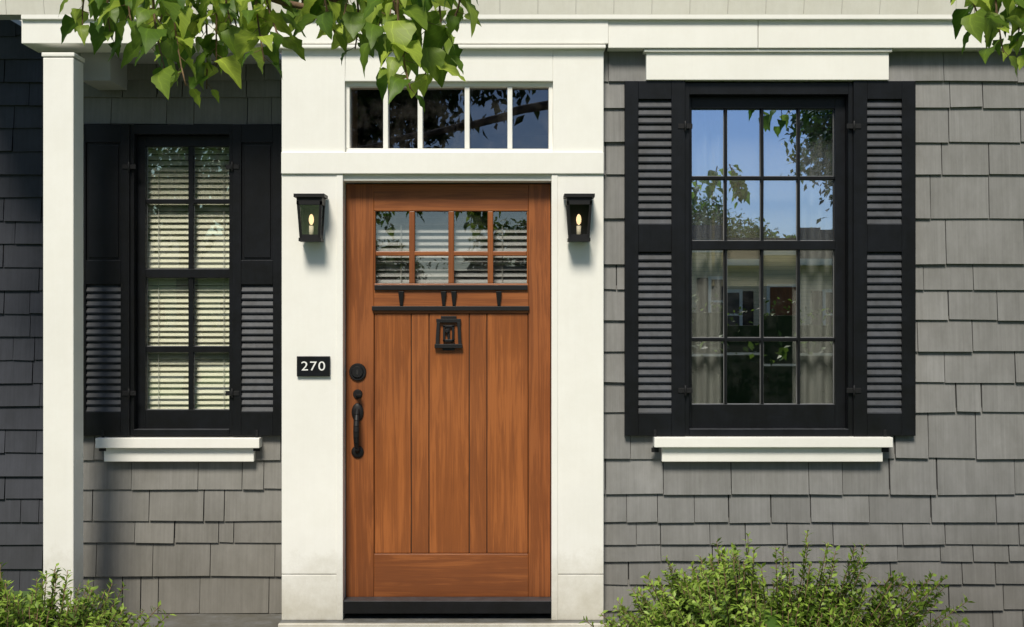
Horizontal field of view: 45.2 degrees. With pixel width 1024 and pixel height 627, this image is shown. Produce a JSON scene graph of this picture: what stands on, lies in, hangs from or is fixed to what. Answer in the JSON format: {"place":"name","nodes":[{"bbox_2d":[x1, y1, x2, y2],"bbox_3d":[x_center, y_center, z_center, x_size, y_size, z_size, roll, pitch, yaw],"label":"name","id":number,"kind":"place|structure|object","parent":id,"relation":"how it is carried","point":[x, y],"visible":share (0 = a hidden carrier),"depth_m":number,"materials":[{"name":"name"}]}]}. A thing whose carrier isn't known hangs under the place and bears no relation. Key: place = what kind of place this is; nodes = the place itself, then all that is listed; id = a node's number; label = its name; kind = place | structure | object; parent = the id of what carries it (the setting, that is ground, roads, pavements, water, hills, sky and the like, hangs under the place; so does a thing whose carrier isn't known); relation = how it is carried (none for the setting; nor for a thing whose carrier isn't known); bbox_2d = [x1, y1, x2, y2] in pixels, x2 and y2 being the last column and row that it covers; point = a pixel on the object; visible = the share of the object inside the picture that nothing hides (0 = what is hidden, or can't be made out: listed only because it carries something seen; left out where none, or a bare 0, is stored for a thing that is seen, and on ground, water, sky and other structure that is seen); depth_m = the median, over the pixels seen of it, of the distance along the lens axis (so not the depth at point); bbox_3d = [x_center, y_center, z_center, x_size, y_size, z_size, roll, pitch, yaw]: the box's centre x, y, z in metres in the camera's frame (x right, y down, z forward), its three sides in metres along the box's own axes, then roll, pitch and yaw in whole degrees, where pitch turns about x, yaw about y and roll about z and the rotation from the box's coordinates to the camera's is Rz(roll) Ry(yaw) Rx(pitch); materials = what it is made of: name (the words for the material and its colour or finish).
{"place":"outdoors","nodes":[
{"label":"outdoors","id":0,"kind":"place"},
{"bbox_2d":[5,591,41,612],"bbox_3d":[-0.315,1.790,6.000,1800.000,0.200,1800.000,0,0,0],"label":"lawn","id":1,"kind":"structure","parent":0,"point":[24,593],"depth_m":7.39,"materials":[{"name":"green plant"}]},
{"bbox_2d":[0,20,43,590],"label":"shingle walls","id":2,"kind":"structure","parent":1,"relation":"on","point":[21,309],"depth_m":7.49,"materials":[{"name":"grey wood"}]},
{"bbox_2d":[11,20,21,26],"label":"rake soffit","id":3,"kind":"structure","parent":2,"relation":"attached to","point":[18,22],"depth_m":7.08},
{"bbox_2d":[86,613,638,626],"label":"porch floor","id":4,"kind":"structure","parent":1,"relation":"on","point":[348,620],"depth_m":5.98,"materials":[{"name":"white paint"}]},
{"bbox_2d":[42,53,84,612],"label":"porch column","id":5,"kind":"structure","parent":4,"relation":"on","point":[63,310],"depth_m":5.90,"materials":[{"name":"white paint"}]},
{"bbox_2d":[83,53,281,613],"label":"porch wall shingles","id":6,"kind":"object","parent":4,"relation":"on","point":[189,537],"depth_m":6.39,"materials":[{"name":"grey wood"}]},
{"bbox_2d":[95,437,261,461],"bbox_3d":[-1.720,0.703,6.357,0.843,0.125,0.085,0,0,0],"label":"window trim","id":7,"kind":"structure","parent":6,"relation":"attached to","point":[179,449],"depth_m":6.34,"materials":[{"name":"white wood"}]},
{"bbox_2d":[130,124,232,435],"bbox_3d":[-1.712,-0.173,6.431,0.533,1.613,0.141,0,0,0],"label":"window","id":8,"kind":"structure","parent":6,"relation":"attached to","point":[191,420],"depth_m":6.42,"materials":[{"name":"black paint"}]},
{"bbox_2d":[83,124,135,450],"bbox_3d":[-2.096,-0.135,6.362,0.306,1.690,0.047,0,0,0],"label":"shutter","id":9,"kind":"object","parent":8,"relation":"attached to","point":[107,167],"visible":0.98,"depth_m":6.36,"materials":[{"name":"black paint"}]},
{"bbox_2d":[148,148,228,408],"bbox_3d":[-1.688,-0.161,6.481,0.538,1.527,0.028,0,0,0],"label":"blind","id":10,"kind":"object","parent":8,"relation":"attached to","point":[176,364],"visible":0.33,"depth_m":6.48,"materials":[{"name":"white plastic"}]},
{"bbox_2d":[226,124,281,450],"bbox_3d":[-1.336,-0.135,6.362,0.289,1.690,0.047,0,0,0],"label":"shutter","id":11,"kind":"object","parent":8,"relation":"attached to","point":[255,392],"visible":1,"depth_m":6.36,"materials":[{"name":"black paint"}]},
{"bbox_2d":[279,45,605,619],"bbox_3d":[-0.335,0.095,6.158,1.570,2.770,0.524,0,0,0],"label":"door surround","id":12,"kind":"object","parent":4,"relation":"on","point":[322,153],"visible":0.88,"depth_m":5.93,"materials":[{"name":"white wood"}]},
{"bbox_2d":[293,194,327,241],"bbox_3d":[-0.958,-0.454,5.862,0.144,0.223,0.135,0,0,0],"label":"lantern","id":13,"kind":"object","parent":12,"relation":"attached to","point":[311,208],"visible":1,"depth_m":5.84,"materials":[{"name":"black metal"}]},
{"bbox_2d":[297,356,329,375],"bbox_3d":[-0.956,0.254,5.922,0.160,0.098,0.016,0,0,0],"label":"house number plaque","id":14,"kind":"object","parent":12,"relation":"attached to","point":[315,371],"visible":1,"depth_m":5.91,"materials":[{"name":"black paint"}]},
{"bbox_2d":[302,361,324,370],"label":"house number digits","id":15,"kind":"object","parent":12,"relation":"attached to","point":[314,365],"visible":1,"depth_m":5.91,"materials":[{"name":"white metal"}]},
{"bbox_2d":[346,184,549,596],"bbox_3d":[-0.312,0.379,6.046,1.002,2.029,0.048,0,0,0],"label":"front door","id":16,"kind":"structure","parent":12,"relation":"attached to","point":[448,483],"depth_m":6.03,"materials":[{"name":"brown wood"}]},
{"bbox_2d":[349,363,365,457],"bbox_3d":[-0.756,0.476,5.990,0.086,0.465,0.080,0,0,0],"label":"door handle","id":17,"kind":"object","parent":16,"relation":"attached to","point":[357,371],"depth_m":6.01,"materials":[{"name":"black metal"}]},
{"bbox_2d":[435,316,462,350],"bbox_3d":[-0.310,0.097,6.016,0.136,0.169,0.026,0,0,0],"label":"door knocker","id":18,"kind":"object","parent":16,"relation":"attached to","point":[448,319],"depth_m":6.01,"materials":[{"name":"black metal"}]},
{"bbox_2d":[372,285,528,310],"bbox_3d":[-0.300,-0.077,6.012,0.770,0.125,0.020,0,0,0],"label":"door ironwork","id":19,"kind":"object","parent":16,"relation":"attached to","point":[443,307],"depth_m":6.01,"materials":[{"name":"black metal"}]},
{"bbox_2d":[376,218,526,282],"bbox_3d":[-0.298,-0.295,6.097,0.782,0.355,0.040,0,0,0],"label":"blind door","id":20,"kind":"structure","parent":16,"relation":"attached to","point":[502,245],"depth_m":6.09,"materials":[{"name":"white plastic"}]},
{"bbox_2d":[563,194,594,241],"bbox_3d":[0.319,-0.454,5.862,0.144,0.223,0.135,0,0,0],"label":"lantern","id":21,"kind":"object","parent":12,"relation":"attached to","point":[578,209],"visible":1,"depth_m":5.83,"materials":[{"name":"black metal"}]},
{"bbox_2d":[343,595,550,613],"bbox_3d":[-0.312,1.418,6.004,1.006,0.064,0.137,0,0,0],"label":"door threshold","id":22,"kind":"object","parent":4,"relation":"on","point":[447,605],"depth_m":5.94,"materials":[{"name":"black metal"}]},
{"bbox_2d":[358,89,550,594],"bbox_3d":[-0.302,0.115,7.353,1.229,2.790,2.555,0,0,0],"label":"hall interior","id":23,"kind":"object","parent":4,"relation":"on","point":[488,118],"visible":0.1,"depth_m":8.08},
{"bbox_2d":[442,98,464,148],"bbox_3d":[-0.319,-0.988,6.900,0.200,0.443,0.195,0,0,0],"label":"hall pendant","id":24,"kind":"object","parent":23,"relation":"hanging from","point":[457,145],"visible":0.35,"depth_m":6.86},
{"bbox_2d":[58,0,1023,112],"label":"tree","id":25,"kind":"object","parent":1,"relation":"on","point":[175,33],"visible":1,"depth_m":3.45,"materials":[{"name":"green plant"}]},
{"bbox_2d":[603,47,1023,626],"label":"shingle wall","id":26,"kind":"structure","parent":1,"relation":"on","point":[940,493],"depth_m":5.99,"materials":[{"name":"grey wood"}]},
{"bbox_2d":[21,14,1023,52],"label":"frieze trim","id":27,"kind":"structure","parent":26,"relation":"attached to","point":[43,34],"depth_m":5.92,"materials":[{"name":"white paint"}]},
{"bbox_2d":[76,53,281,89],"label":"porch ceiling","id":28,"kind":"structure","parent":27,"relation":"attached to","point":[101,71],"depth_m":6.18,"materials":[{"name":"grey paint"}]},
{"bbox_2d":[0,0,1017,19],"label":"eave cornice","id":29,"kind":"structure","parent":27,"relation":"on","point":[13,9],"depth_m":5.89,"materials":[{"name":"paint"}]},
{"bbox_2d":[643,49,892,461],"bbox_3d":[1.236,-0.279,5.957,1.198,1.994,0.085,0,0,0],"label":"window trim","id":30,"kind":"structure","parent":26,"relation":"attached to","point":[804,65],"depth_m":5.94,"materials":[{"name":"white wood"}]},
{"bbox_2d":[624,81,691,451],"bbox_3d":[0.710,-0.229,5.962,0.327,1.799,0.047,0,0,0],"label":"shutter","id":31,"kind":"object","parent":30,"relation":"attached to","point":[656,127],"visible":1,"depth_m":5.95,"materials":[{"name":"black paint"}]},
{"bbox_2d":[847,81,915,451],"bbox_3d":[1.788,-0.229,5.962,0.335,1.799,0.047,0,0,0],"label":"shutter","id":32,"kind":"object","parent":30,"relation":"attached to","point":[883,127],"visible":1,"depth_m":5.95,"materials":[{"name":"black paint"}]},
{"bbox_2d":[685,83,852,435],"bbox_3d":[1.247,-0.263,6.031,0.816,1.714,0.141,0,0,0],"label":"window","id":33,"kind":"structure","parent":26,"relation":"attached to","point":[743,267],"depth_m":6.05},
{"bbox_2d":[148,154,228,404],"bbox_3d":[-1.720,-0.129,7.470,0.748,1.866,1.920,0,0,0],"label":"room","id":34,"kind":"object","parent":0,"point":[187,268],"depth_m":7.77,"materials":[{"name":"black"}]},
{"bbox_3d":[-0.315,1.688,5.350,12.000,0.004,1.900,0,0,0],"label":"planting bed","id":35,"kind":"object","parent":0,"visible":0},
{"bbox_2d":[0,562,175,626],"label":"shrub","id":36,"kind":"object","parent":35,"relation":"on","point":[36,613],"visible":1,"depth_m":5.32,"materials":[{"name":"green plant"}]},
{"bbox_2d":[578,530,974,626],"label":"shrub","id":37,"kind":"object","parent":35,"relation":"on","point":[725,595],"visible":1,"depth_m":5.29,"materials":[{"name":"green plant"}]}
]}

